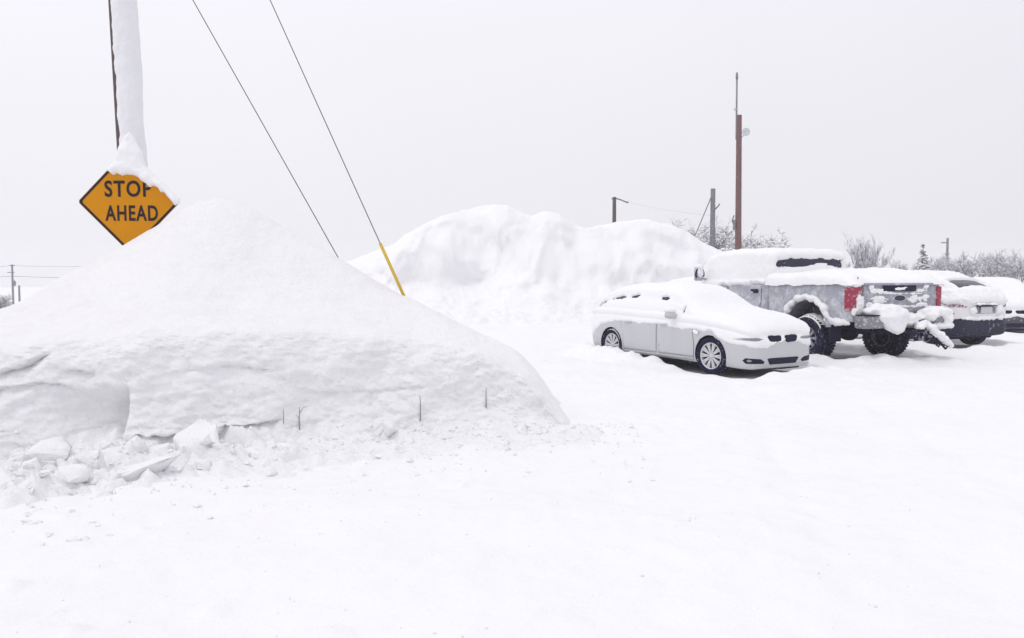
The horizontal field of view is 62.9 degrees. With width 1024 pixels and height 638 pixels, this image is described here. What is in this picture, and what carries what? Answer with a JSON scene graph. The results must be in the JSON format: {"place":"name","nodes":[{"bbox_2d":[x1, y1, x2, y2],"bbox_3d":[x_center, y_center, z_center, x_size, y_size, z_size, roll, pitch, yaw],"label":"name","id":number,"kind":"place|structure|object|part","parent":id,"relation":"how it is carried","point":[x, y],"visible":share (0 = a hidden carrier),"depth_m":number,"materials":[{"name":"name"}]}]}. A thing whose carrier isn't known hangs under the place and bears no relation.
{"place":"outdoors","nodes":[
{"label":"outdoors","id":0,"kind":"place"},
{"bbox_2d":[0,280,1023,637],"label":"ground","id":1,"kind":"structure","parent":0,"point":[942,460],"depth_m":5.47,"materials":[{"name":"white snow"}]},
{"bbox_2d":[0,467,11,484],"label":"snow lump","id":2,"kind":"object","parent":1,"relation":"on","point":[5,477],"visible":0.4,"depth_m":6.56,"materials":[{"name":"white snow"}]},
{"bbox_2d":[0,295,14,308],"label":"snowy shrub","id":3,"kind":"object","parent":1,"relation":"on","point":[3,302],"visible":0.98,"depth_m":104.66,"materials":[{"name":"white plant"}]},
{"bbox_2d":[7,265,15,303],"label":"utility pole","id":4,"kind":"object","parent":1,"relation":"on","point":[13,280],"visible":0.84,"depth_m":114.79,"materials":[{"name":"grey wood"}]},
{"bbox_2d":[2,276,59,277],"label":"power line","id":5,"kind":"object","parent":4,"relation":"attached to","point":[24,276],"visible":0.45,"depth_m":114.84,"materials":[{"name":"metal"}]},
{"bbox_2d":[0,265,79,266],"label":"power line","id":6,"kind":"object","parent":4,"relation":"attached to","point":[50,266],"visible":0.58,"depth_m":114.77,"materials":[{"name":"metal"}]},
{"bbox_2d":[11,471,24,477],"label":"snow lump","id":7,"kind":"object","parent":1,"relation":"on","point":[16,474],"visible":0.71,"depth_m":6.61,"materials":[{"name":"white snow"}]},
{"bbox_2d":[18,285,20,301],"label":"utility pole","id":8,"kind":"object","parent":1,"relation":"on","point":[19,297],"visible":0.58,"depth_m":111.88,"materials":[{"name":"grey wood"}]},
{"bbox_2d":[21,520,32,522],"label":"snow lump","id":9,"kind":"object","parent":1,"relation":"on","point":[26,521],"visible":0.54,"depth_m":5.61,"materials":[{"name":"white snow"}]},
{"bbox_2d":[21,457,41,468],"bbox_3d":[-3.909,1.192,6.810,0.136,0.098,0.120,-19,29,-6],"label":"snow lump","id":10,"kind":"object","parent":1,"relation":"on","point":[35,460],"visible":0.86,"depth_m":6.80,"materials":[{"name":"white snow"}]},
{"bbox_2d":[31,520,42,522],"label":"snow lump","id":11,"kind":"object","parent":1,"relation":"on","point":[37,521],"visible":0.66,"depth_m":5.61,"materials":[{"name":"white snow"}]},
{"bbox_2d":[20,436,71,466],"bbox_3d":[-3.947,1.149,7.081,0.371,0.240,0.315,11,10,-40],"label":"snow block","id":12,"kind":"object","parent":1,"relation":"on","point":[53,449],"depth_m":7.03,"materials":[{"name":"white snow"}]},
{"bbox_2d":[39,460,55,466],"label":"snow lump","id":13,"kind":"object","parent":1,"relation":"on","point":[42,463],"visible":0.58,"depth_m":6.93,"materials":[{"name":"white snow"}]},
{"bbox_2d":[45,532,52,536],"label":"snow lump","id":14,"kind":"object","parent":1,"relation":"on","point":[48,534],"visible":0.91,"depth_m":5.33,"materials":[{"name":"white snow"}]},
{"bbox_2d":[65,449,81,460],"bbox_3d":[-3.731,1.225,7.189,0.315,0.181,0.257,37,-10,23],"label":"snow lump","id":15,"kind":"object","parent":1,"relation":"on","point":[76,452],"visible":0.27,"depth_m":7.18,"materials":[{"name":"white snow"}]},
{"bbox_2d":[66,538,82,541],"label":"snow lump","id":16,"kind":"object","parent":1,"relation":"on","point":[73,540],"visible":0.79,"depth_m":5.22,"materials":[{"name":"white snow"}]},
{"bbox_2d":[58,463,92,483],"bbox_3d":[-3.436,1.215,6.536,0.213,0.162,0.254,-17,-13,23],"label":"snow lump","id":17,"kind":"object","parent":1,"relation":"on","point":[75,473],"visible":0.92,"depth_m":6.48,"materials":[{"name":"white snow"}]},
{"bbox_2d":[81,536,89,540],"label":"snow lump","id":18,"kind":"object","parent":1,"relation":"on","point":[86,538],"visible":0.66,"depth_m":5.26,"materials":[{"name":"white snow"}]},
{"bbox_2d":[75,449,106,468],"bbox_3d":[-3.462,1.213,6.962,0.275,0.222,0.319,-9,-14,8],"label":"snow block","id":19,"kind":"object","parent":1,"relation":"on","point":[95,459],"depth_m":6.83,"materials":[{"name":"white snow"}]},
{"bbox_2d":[87,475,101,484],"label":"snow lump","id":20,"kind":"object","parent":1,"relation":"on","point":[95,479],"visible":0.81,"depth_m":6.58,"materials":[{"name":"white snow"}]},
{"bbox_2d":[99,489,114,495],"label":"snow lump","id":21,"kind":"object","parent":1,"relation":"on","point":[105,492],"visible":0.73,"depth_m":6.28,"materials":[{"name":"white snow"}]},
{"bbox_2d":[108,0,147,166],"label":"utility pole","id":22,"kind":"object","parent":1,"relation":"on","point":[127,72],"visible":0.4,"depth_m":10.48,"materials":[{"name":"white wood"}]},
{"bbox_2d":[79,132,180,245],"bbox_3d":[-4.718,-1.562,10.334,1.269,1.479,0.210,0,4,1],"label":"road sign","id":23,"kind":"object","parent":22,"relation":"attached to","point":[128,196],"visible":1,"depth_m":10.33,"materials":[{"name":"metal"}]},
{"bbox_2d":[193,0,338,257],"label":"guy wire","id":24,"kind":"object","parent":22,"relation":"attached to","point":[265,128],"visible":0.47,"depth_m":10.73,"materials":[{"name":"grey metal"}]},
{"bbox_2d":[270,0,404,295],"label":"guy wire","id":25,"kind":"object","parent":22,"relation":"attached to","point":[391,269],"visible":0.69,"depth_m":10.00,"materials":[{"name":"grey metal"}]},
{"bbox_2d":[125,435,148,452],"bbox_3d":[-3.323,1.121,7.387,0.319,0.183,0.260,-15,-28,30],"label":"snow lump","id":26,"kind":"object","parent":1,"relation":"on","point":[140,445],"visible":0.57,"depth_m":7.26,"materials":[{"name":"white snow"}]},
{"bbox_2d":[116,453,179,481],"bbox_3d":[-2.955,1.231,6.818,0.522,0.167,0.334,-14,17,-24],"label":"snow block","id":27,"kind":"object","parent":1,"relation":"on","point":[153,465],"depth_m":6.77,"materials":[{"name":"white snow"}]},
{"bbox_2d":[147,443,173,455],"bbox_3d":[-3.178,1.218,7.428,0.461,0.225,0.351,-14,21,8],"label":"snow block","id":28,"kind":"object","parent":1,"relation":"on","point":[162,449],"depth_m":7.32,"materials":[{"name":"white snow"}]},
{"bbox_2d":[173,418,218,450],"bbox_3d":[-2.881,1.152,7.662,0.453,0.300,0.404,-22,42,-18],"label":"snow block","id":29,"kind":"object","parent":1,"relation":"on","point":[198,428],"depth_m":7.60,"materials":[{"name":"white snow"}]},
{"bbox_2d":[211,442,233,454],"bbox_3d":[-2.564,1.160,7.460,0.194,0.155,0.204,-7,-18,-10],"label":"snow lump","id":30,"kind":"object","parent":1,"relation":"on","point":[226,446],"visible":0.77,"depth_m":7.40,"materials":[{"name":"white snow"}]},
{"bbox_2d":[244,447,264,458],"bbox_3d":[-2.342,1.256,7.633,0.254,0.193,0.303,-33,-18,8],"label":"snow lump","id":31,"kind":"object","parent":1,"relation":"on","point":[254,454],"visible":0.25,"depth_m":7.51,"materials":[{"name":"white snow"}]},
{"bbox_2d":[265,471,277,475],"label":"snow lump","id":32,"kind":"object","parent":1,"relation":"on","point":[272,473],"visible":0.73,"depth_m":7.04,"materials":[{"name":"white snow"}]},
{"bbox_2d":[266,441,294,448],"bbox_3d":[-2.196,1.231,7.797,0.227,0.191,0.290,1,4,41],"label":"snow lump","id":33,"kind":"object","parent":1,"relation":"on","point":[270,444],"visible":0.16,"depth_m":7.80,"materials":[{"name":"white snow"}]},
{"bbox_2d":[0,198,603,510],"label":"snow bank","id":34,"kind":"structure","parent":1,"relation":"on","point":[216,310],"depth_m":8.54,"materials":[{"name":"white snow"}]},
{"bbox_2d":[16,482,30,488],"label":"snow lump","id":35,"kind":"object","parent":34,"relation":"on","point":[25,485],"visible":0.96,"depth_m":6.14,"materials":[{"name":"white snow"}]},
{"bbox_2d":[23,463,33,468],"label":"snow lump","id":36,"kind":"object","parent":34,"relation":"on","point":[28,466],"visible":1,"depth_m":6.73,"materials":[{"name":"white snow"}]},
{"bbox_2d":[27,487,34,494],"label":"snow lump","id":37,"kind":"object","parent":34,"relation":"on","point":[31,491],"visible":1,"depth_m":6.07,"materials":[{"name":"white snow"}]},
{"bbox_2d":[39,473,49,477],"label":"snow lump","id":38,"kind":"object","parent":34,"relation":"on","point":[42,475],"visible":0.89,"depth_m":6.26,"materials":[{"name":"white snow"}]},
{"bbox_2d":[39,469,54,472],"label":"snow lump","id":39,"kind":"object","parent":34,"relation":"on","point":[48,471],"visible":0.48,"depth_m":6.43,"materials":[{"name":"white snow"}]},
{"bbox_2d":[68,489,76,494],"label":"snow lump","id":40,"kind":"object","parent":34,"relation":"on","point":[70,491],"visible":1,"depth_m":6.27,"materials":[{"name":"white snow"}]},
{"bbox_2d":[100,439,111,449],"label":"snow lump","id":41,"kind":"object","parent":34,"relation":"on","point":[104,444],"visible":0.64,"depth_m":7.51,"materials":[{"name":"white snow"}]},
{"bbox_2d":[111,440,125,446],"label":"snow lump","id":42,"kind":"object","parent":34,"relation":"on","point":[117,443],"visible":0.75,"depth_m":7.26,"materials":[{"name":"white snow"}]},
{"bbox_2d":[193,434,211,445],"bbox_3d":[-2.744,1.088,7.409,0.167,0.096,0.136,-17,-6,-34],"label":"snow lump","id":43,"kind":"object","parent":34,"relation":"on","point":[205,440],"visible":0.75,"depth_m":7.38,"materials":[{"name":"white snow"}]},
{"bbox_2d":[196,459,211,470],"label":"snow lump","id":44,"kind":"object","parent":34,"relation":"on","point":[202,464],"visible":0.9,"depth_m":7.10,"materials":[{"name":"white snow"}]},
{"bbox_2d":[296,406,306,429],"bbox_3d":[-2.080,0.989,8.319,0.113,0.255,0.030,0,3,6],"label":"dry stalk","id":45,"kind":"object","parent":34,"relation":"on","point":[299,416],"visible":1,"depth_m":8.32,"materials":[{"name":"plant"}]},
{"bbox_2d":[382,420,395,436],"bbox_3d":[-1.242,1.091,8.402,0.151,0.165,0.276,0,3,0],"label":"snow block","id":46,"kind":"object","parent":34,"relation":"on","point":[389,427],"depth_m":8.30,"materials":[{"name":"white snow"}]},
{"bbox_2d":[403,436,413,441],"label":"snow lump","id":47,"kind":"object","parent":1,"relation":"on","point":[409,438],"visible":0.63,"depth_m":8.25,"materials":[{"name":"white snow"}]},
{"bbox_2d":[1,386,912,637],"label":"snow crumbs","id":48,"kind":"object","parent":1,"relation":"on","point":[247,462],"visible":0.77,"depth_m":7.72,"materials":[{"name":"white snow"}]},
{"bbox_2d":[517,422,527,431],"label":"snow lump","id":49,"kind":"object","parent":1,"relation":"on","point":[523,427],"visible":0.65,"depth_m":8.74,"materials":[{"name":"white snow"}]},
{"bbox_2d":[346,204,724,326],"bbox_3d":[1.250,-2.110,32.184,28.500,4.658,13.500,0,3,0],"label":"snow pile","id":50,"kind":"object","parent":1,"relation":"on","point":[495,264],"visible":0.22,"depth_m":31.27,"materials":[{"name":"white snow"}]},
{"bbox_2d":[611,197,628,222],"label":"utility pole","id":51,"kind":"object","parent":1,"relation":"on","point":[614,210],"visible":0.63,"depth_m":59.58,"materials":[{"name":"grey wood"}]},
{"bbox_2d":[669,217,723,248],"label":"snowy shrub","id":52,"kind":"object","parent":1,"relation":"on","point":[693,229],"visible":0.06,"depth_m":48.82,"materials":[{"name":"grey plant"}]},
{"bbox_2d":[592,282,810,374],"bbox_3d":[3.472,0.082,16.189,2.413,1.584,4.539,-2,3,-31],"label":"parked sedan","id":53,"kind":"object","parent":1,"relation":"on","point":[711,329],"visible":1,"depth_m":15.04,"materials":[{"name":"silver metal"}]},
{"bbox_3d":[2.285,-0.293,16.889,0.545,0.488,1.582,-2,3,-31],"label":"side window","id":54,"kind":"part","parent":53,"relation":"part of","materials":[{"name":"grey glass"}]},
{"bbox_3d":[2.412,0.289,16.118,0.094,0.625,1.131,-2,3,-31],"label":"door","id":55,"kind":"part","parent":53,"relation":"part of","materials":[{"name":"silver metal"}]},
{"bbox_3d":[2.970,0.335,15.209,0.106,0.626,0.996,-2,3,-32],"label":"door","id":56,"kind":"part","parent":53,"relation":"part of","materials":[{"name":"silver metal"}]},
{"bbox_2d":[685,219,722,243],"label":"snowy shrub","id":57,"kind":"object","parent":1,"relation":"on","point":[695,230],"visible":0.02,"depth_m":53.09,"materials":[{"name":"grey plant"}]},
{"bbox_2d":[694,188,719,247],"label":"utility pole","id":58,"kind":"object","parent":1,"relation":"on","point":[712,219],"visible":0.56,"depth_m":45.66,"materials":[{"name":"metal"}]},
{"bbox_2d":[693,214,746,250],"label":"snowy shrub","id":59,"kind":"object","parent":1,"relation":"on","point":[726,235],"visible":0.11,"depth_m":46.98,"materials":[{"name":"grey plant"}]},
{"bbox_2d":[696,221,780,250],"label":"snowy shrub","id":60,"kind":"object","parent":1,"relation":"on","point":[752,242],"visible":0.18,"depth_m":45.57,"materials":[{"name":"grey plant"}]},
{"bbox_2d":[732,72,749,249],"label":"utility pole","id":61,"kind":"object","parent":1,"relation":"on","point":[739,132],"visible":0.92,"depth_m":41.58,"materials":[{"name":"wood"}]},
{"bbox_2d":[715,227,792,248],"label":"snowy shrub","id":62,"kind":"object","parent":1,"relation":"on","point":[771,241],"visible":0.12,"depth_m":47.13,"materials":[{"name":"grey plant"}]},
{"bbox_2d":[744,233,780,247],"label":"snowy shrub","id":63,"kind":"object","parent":1,"relation":"on","point":[756,244],"visible":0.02,"depth_m":50.67,"materials":[{"name":"white snow"}]},
{"bbox_2d":[668,247,954,356],"bbox_3d":[6.334,-0.458,19.309,3.020,2.374,7.580,-1,3,-21],"label":"pickup truck","id":64,"kind":"object","parent":1,"relation":"on","point":[828,297],"visible":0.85,"depth_m":16.93,"materials":[{"name":"paint"}]},
{"bbox_3d":[5.262,-0.450,18.987,0.125,0.736,1.234,-1,3,-21],"label":"door","id":65,"kind":"part","parent":64,"relation":"part of","materials":[{"name":"paint"}]},
{"bbox_3d":[6.589,-1.177,18.608,1.837,0.373,0.074,-1,3,-21],"label":"rear window","id":66,"kind":"part","parent":64,"relation":"part of","materials":[{"name":"black glass"}]},
{"bbox_2d":[841,230,895,267],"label":"bare tree","id":67,"kind":"object","parent":1,"relation":"on","point":[863,260],"visible":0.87,"depth_m":61.46,"materials":[{"name":"grey plant"}]},
{"bbox_2d":[887,261,906,269],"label":"bare tree","id":68,"kind":"object","parent":1,"relation":"on","point":[893,264],"visible":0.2,"depth_m":85.68,"materials":[{"name":"grey plant"}]},
{"bbox_2d":[896,261,930,269],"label":"bare tree","id":69,"kind":"object","parent":1,"relation":"on","point":[914,266],"visible":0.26,"depth_m":79.88,"materials":[{"name":"grey plant"}]},
{"bbox_2d":[916,244,930,269],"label":"snowy conifer","id":70,"kind":"object","parent":1,"relation":"on","point":[922,259],"visible":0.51,"depth_m":69.73,"materials":[{"name":"grey plant"}]},
{"bbox_2d":[915,261,956,270],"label":"bare tree","id":71,"kind":"object","parent":1,"relation":"on","point":[951,267],"visible":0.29,"depth_m":81.13,"materials":[{"name":"grey plant"}]},
{"bbox_2d":[925,253,956,270],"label":"bare tree","id":72,"kind":"object","parent":1,"relation":"on","point":[939,261],"visible":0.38,"depth_m":87.86,"materials":[{"name":"grey plant"}]},
{"bbox_2d":[941,238,949,262],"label":"utility pole","id":73,"kind":"object","parent":1,"relation":"on","point":[947,253],"visible":0.46,"depth_m":99.61,"materials":[{"name":"grey wood"}]},
{"bbox_2d":[941,255,970,276],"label":"bare tree","id":74,"kind":"object","parent":1,"relation":"on","point":[955,261],"visible":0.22,"depth_m":90.56,"materials":[{"name":"grey plant"}]},
{"bbox_2d":[935,257,980,276],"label":"bare tree","id":75,"kind":"object","parent":1,"relation":"on","point":[945,266],"visible":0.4,"depth_m":83.09,"materials":[{"name":"grey plant"}]},
{"bbox_2d":[907,270,1008,344],"bbox_3d":[10.101,-0.337,21.619,2.281,1.866,4.737,-1,3,-25],"label":"parked crossover","id":76,"kind":"object","parent":1,"relation":"on","point":[977,306],"visible":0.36,"depth_m":19.58,"materials":[{"name":"white paint"}]},
{"bbox_2d":[949,280,984,287],"bbox_3d":[10.833,-0.734,20.014,1.120,0.460,0.920,-1,3,-25],"label":"rear window","id":77,"kind":"structure","parent":76,"relation":"in","point":[959,283],"depth_m":19.95,"materials":[{"name":"grey glass"}]},
{"bbox_2d":[948,254,980,276],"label":"bare tree","id":78,"kind":"object","parent":1,"relation":"on","point":[968,269],"visible":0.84,"depth_m":81.59,"materials":[{"name":"grey plant"}]},
{"bbox_2d":[958,250,1002,275],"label":"bare tree","id":79,"kind":"object","parent":1,"relation":"on","point":[982,260],"visible":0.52,"depth_m":85.76,"materials":[{"name":"grey plant"}]},
{"bbox_2d":[972,248,1006,276],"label":"bare tree","id":80,"kind":"object","parent":1,"relation":"on","point":[992,261],"visible":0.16,"depth_m":87.51,"materials":[{"name":"grey plant"}]},
{"bbox_2d":[971,252,1018,277],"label":"bare tree","id":81,"kind":"object","parent":1,"relation":"on","point":[991,273],"visible":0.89,"depth_m":79.53,"materials":[{"name":"grey plant"}]},
{"bbox_2d":[973,277,1023,330],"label":"parked sedan","id":82,"kind":"object","parent":1,"relation":"on","point":[1012,289],"visible":0.28,"depth_m":24.84,"materials":[{"name":"paint"}]},
{"bbox_2d":[994,250,1023,282],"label":"bare tree","id":83,"kind":"object","parent":1,"relation":"on","point":[1019,260],"visible":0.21,"depth_m":85.52,"materials":[{"name":"grey plant"}]},
{"bbox_2d":[995,254,1023,281],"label":"bare tree","id":84,"kind":"object","parent":1,"relation":"on","point":[1019,269],"visible":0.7,"depth_m":81.80,"materials":[{"name":"grey plant"}]},
{"bbox_2d":[0,0,1023,286],"label":"sky","id":85,"kind":"structure","parent":0,"point":[900,122],"materials":[{"name":"white"}]}
]}

